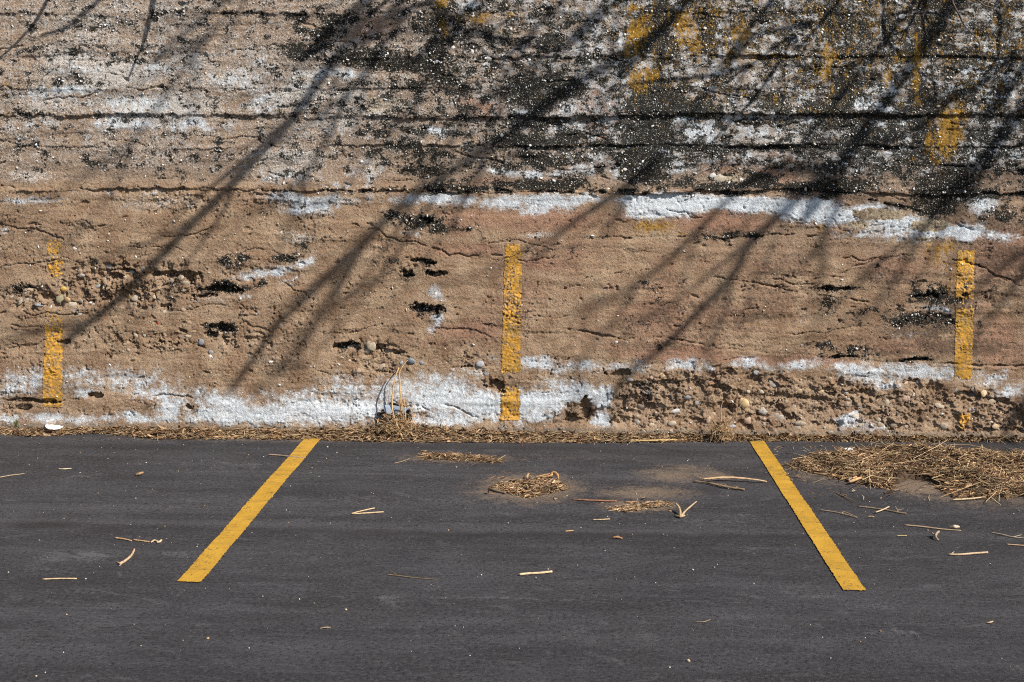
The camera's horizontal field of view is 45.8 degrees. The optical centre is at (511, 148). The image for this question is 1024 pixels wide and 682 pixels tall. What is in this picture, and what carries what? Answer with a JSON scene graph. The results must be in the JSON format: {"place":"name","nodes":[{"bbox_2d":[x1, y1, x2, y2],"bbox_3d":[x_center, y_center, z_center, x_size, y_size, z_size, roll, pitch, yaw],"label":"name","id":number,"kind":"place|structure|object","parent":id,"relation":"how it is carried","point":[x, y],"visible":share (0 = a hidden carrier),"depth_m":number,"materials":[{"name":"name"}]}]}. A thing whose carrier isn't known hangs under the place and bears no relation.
{"place":"outdoors","nodes":[
{"label":"outdoors","id":0,"kind":"place"},
{"bbox_2d":[0,433,1023,681],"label":"asphalt","id":1,"kind":"structure","parent":0,"point":[230,553],"depth_m":4.95,"materials":[{"name":"grey asphalt"}]},
{"bbox_2d":[42,578,76,579],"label":"stick","id":2,"kind":"object","parent":1,"relation":"on","point":[57,578],"visible":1,"depth_m":4.80,"materials":[{"name":"brown wood"}]},
{"bbox_2d":[117,548,134,565],"bbox_3d":[-1.607,1.703,5.058,0.038,0.012,0.197,0,0,8],"label":"stick","id":3,"kind":"object","parent":1,"relation":"on","point":[126,559],"visible":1,"depth_m":5.02,"materials":[{"name":"brown wood"}]},
{"bbox_2d":[268,454,305,457],"bbox_3d":[-1.250,1.702,6.712,0.230,0.010,0.017,0,0,18],"label":"stick","id":4,"kind":"object","parent":1,"relation":"on","point":[284,455],"visible":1,"depth_m":6.71,"materials":[{"name":"brown wood"}]},
{"bbox_2d":[352,511,383,513],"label":"stick","id":5,"kind":"object","parent":1,"relation":"on","point":[369,512],"visible":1,"depth_m":5.67,"materials":[{"name":"brown wood"}]},
{"bbox_2d":[387,570,429,578],"bbox_3d":[-0.402,1.704,4.829,0.215,0.007,0.040,0,0,24],"label":"stick","id":6,"kind":"object","parent":1,"relation":"on","point":[405,576],"visible":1,"depth_m":4.83,"materials":[{"name":"brown wood"}]},
{"bbox_2d":[410,450,504,464],"bbox_3d":[-0.303,1.702,6.682,0.555,0.062,0.217,0,0,14],"label":"straw heap","id":7,"kind":"object","parent":1,"relation":"on","point":[455,457],"visible":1,"depth_m":6.67,"materials":[{"name":"brown plant"}]},
{"bbox_2d":[488,487,505,493],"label":"stick","id":8,"kind":"object","parent":1,"relation":"on","point":[496,490],"visible":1,"depth_m":6.03,"materials":[{"name":"brown wood"}]},
{"bbox_2d":[0,0,1023,442],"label":"retaining wall","id":9,"kind":"structure","parent":1,"relation":"on","point":[686,216],"depth_m":7.21,"materials":[{"name":"weathered sandstone rock"},{"name":"peeling paint"}]},
{"bbox_2d":[382,404,408,414],"bbox_3d":[-0.695,1.549,7.193,0.160,0.060,0.020,7,-28,0],"label":"plastic film","id":10,"kind":"object","parent":9,"relation":"attached to","point":[387,408],"visible":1,"depth_m":7.20,"materials":[{"name":"white plastic"}]},
{"bbox_2d":[0,420,1023,443],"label":"leaf litter","id":11,"kind":"object","parent":1,"relation":"on","point":[435,434],"visible":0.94,"depth_m":7.13,"materials":[{"name":"brown plant"}]},
{"bbox_2d":[45,424,62,429],"bbox_3d":[-2.764,1.673,7.312,0.104,0.010,0.104,2,8,-20],"label":"plastic disc","id":12,"kind":"object","parent":11,"relation":"on","point":[53,427],"visible":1,"depth_m":7.29,"materials":[{"name":"white plastic"}]},
{"bbox_2d":[375,360,425,438],"bbox_3d":[-0.653,1.487,7.131,0.313,0.469,0.164,0,0,3],"label":"dry weed","id":13,"kind":"object","parent":11,"relation":"on","point":[396,425],"visible":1,"depth_m":7.14,"materials":[{"name":"beige plant"}]},
{"bbox_2d":[630,439,686,440],"bbox_3d":[0.858,1.699,7.065,0.347,0.014,0.030,0,0,-3],"label":"reed","id":14,"kind":"object","parent":11,"relation":"on","point":[658,439],"visible":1,"depth_m":7.06,"materials":[{"name":"beige plant"}]},
{"bbox_2d":[4,437,1020,681],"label":"grit","id":15,"kind":"object","parent":1,"relation":"on","point":[688,660],"visible":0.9,"depth_m":5.35,"materials":[{"name":"grey gravel"}]},
{"bbox_2d":[487,474,568,500],"bbox_3d":[0.080,1.706,6.093,0.446,0.072,0.422,0,0,3],"label":"straw heap","id":16,"kind":"object","parent":1,"relation":"on","point":[533,487],"visible":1,"depth_m":6.09,"materials":[{"name":"brown plant"}]},
{"bbox_2d":[536,471,558,478],"bbox_3d":[0.181,1.688,6.274,0.127,0.035,0.056,0,0,3],"label":"bark curl","id":17,"kind":"object","parent":16,"relation":"on","point":[552,473],"visible":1,"depth_m":6.28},
{"bbox_2d":[519,570,551,575],"bbox_3d":[0.096,1.703,4.863,0.138,0.011,0.014,0,0,-14],"label":"stick","id":18,"kind":"object","parent":1,"relation":"on","point":[528,573],"visible":1,"depth_m":4.86,"materials":[{"name":"brown wood"}]},
{"bbox_2d":[572,499,616,501],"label":"stick","id":19,"kind":"object","parent":1,"relation":"on","point":[596,500],"visible":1,"depth_m":5.87,"materials":[{"name":"brown wood"}]},
{"bbox_2d":[602,497,675,512],"bbox_3d":[0.606,1.705,5.793,0.364,0.065,0.225,0,0,3],"label":"straw heap","id":20,"kind":"object","parent":1,"relation":"on","point":[646,504],"visible":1,"depth_m":5.77,"materials":[{"name":"brown plant"}]},
{"bbox_2d":[675,501,696,517],"bbox_3d":[0.801,1.689,5.695,0.075,0.037,0.196,0,0,28],"label":"forked twig","id":21,"kind":"object","parent":1,"relation":"on","point":[681,515],"visible":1,"depth_m":5.65,"materials":[{"name":"brown wood"}]},
{"bbox_2d":[694,480,744,489],"bbox_3d":[1.050,1.701,6.131,0.274,0.014,0.038,0,0,38],"label":"split branch","id":22,"kind":"object","parent":1,"relation":"on","point":[726,486],"visible":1,"depth_m":6.11,"materials":[{"name":"brown wood"}]},
{"bbox_2d":[702,397,744,443],"bbox_3d":[1.233,1.590,7.060,0.230,0.298,0.165,0,0,31],"label":"dry weed","id":23,"kind":"object","parent":1,"relation":"on","point":[722,434],"visible":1,"depth_m":7.05,"materials":[{"name":"beige plant"}]},
{"bbox_2d":[697,476,766,481],"bbox_3d":[1.121,1.695,6.216,0.364,0.024,0.077,0,0,16],"label":"split branch","id":24,"kind":"object","parent":1,"relation":"on","point":[726,477],"visible":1,"depth_m":6.22,"materials":[{"name":"brown wood"}]},
{"bbox_2d":[820,509,856,517],"bbox_3d":[1.535,1.702,5.667,0.188,0.011,0.029,0,0,41],"label":"stick","id":25,"kind":"object","parent":1,"relation":"on","point":[851,515],"visible":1,"depth_m":5.65,"materials":[{"name":"brown wood"}]},
{"bbox_2d":[849,476,861,482],"bbox_3d":[1.749,1.687,6.184,0.040,0.025,0.087,0,0,40],"label":"wood chip","id":26,"kind":"object","parent":1,"relation":"on","point":[856,478],"visible":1,"depth_m":6.16,"materials":[{"name":"beige wood"}]},
{"bbox_2d":[858,506,905,513],"bbox_3d":[1.758,1.699,5.737,0.224,0.020,0.051,0,0,31],"label":"stick","id":27,"kind":"object","parent":1,"relation":"on","point":[897,511],"visible":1,"depth_m":5.72,"materials":[{"name":"brown wood"}]},
{"bbox_2d":[774,434,1023,504],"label":"straw heap","id":28,"kind":"object","parent":1,"relation":"on","point":[958,472],"visible":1,"depth_m":6.30,"materials":[{"name":"brown plant"}]},
{"bbox_2d":[905,524,960,530],"bbox_3d":[1.893,1.705,5.449,0.241,0.008,0.012,0,0,18],"label":"stick","id":29,"kind":"object","parent":1,"relation":"on","point":[931,527],"visible":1,"depth_m":5.45,"materials":[{"name":"brown wood"}]},
{"bbox_2d":[931,531,939,539],"bbox_3d":[1.864,1.693,5.306,0.035,0.029,0.060,0,0,3],"label":"wood chip","id":30,"kind":"object","parent":1,"relation":"on","point":[936,534],"visible":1,"depth_m":5.31,"materials":[{"name":"beige wood"}]},
{"bbox_2d":[949,551,987,554],"bbox_3d":[1.924,1.703,5.101,0.176,0.011,0.026,0,0,-4],"label":"stick","id":31,"kind":"object","parent":1,"relation":"on","point":[969,553],"visible":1,"depth_m":5.09,"materials":[{"name":"brown wood"}]},
{"bbox_2d":[952,496,985,499],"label":"stick","id":32,"kind":"object","parent":1,"relation":"on","point":[968,498],"visible":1,"depth_m":5.89,"materials":[{"name":"brown wood"}]},
{"bbox_2d":[990,532,1023,538],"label":"stick","id":33,"kind":"object","parent":1,"relation":"on","point":[1007,535],"visible":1,"depth_m":5.34,"materials":[{"name":"brown wood"}]},
{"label":"bank","id":34,"kind":"structure","parent":0,"visible":0},
{"bbox_2d":[951,0,998,67],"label":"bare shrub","id":35,"kind":"object","parent":34,"relation":"on","point":[968,29],"visible":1,"depth_m":6.93,"materials":[{"name":"brown plant"}]}
]}

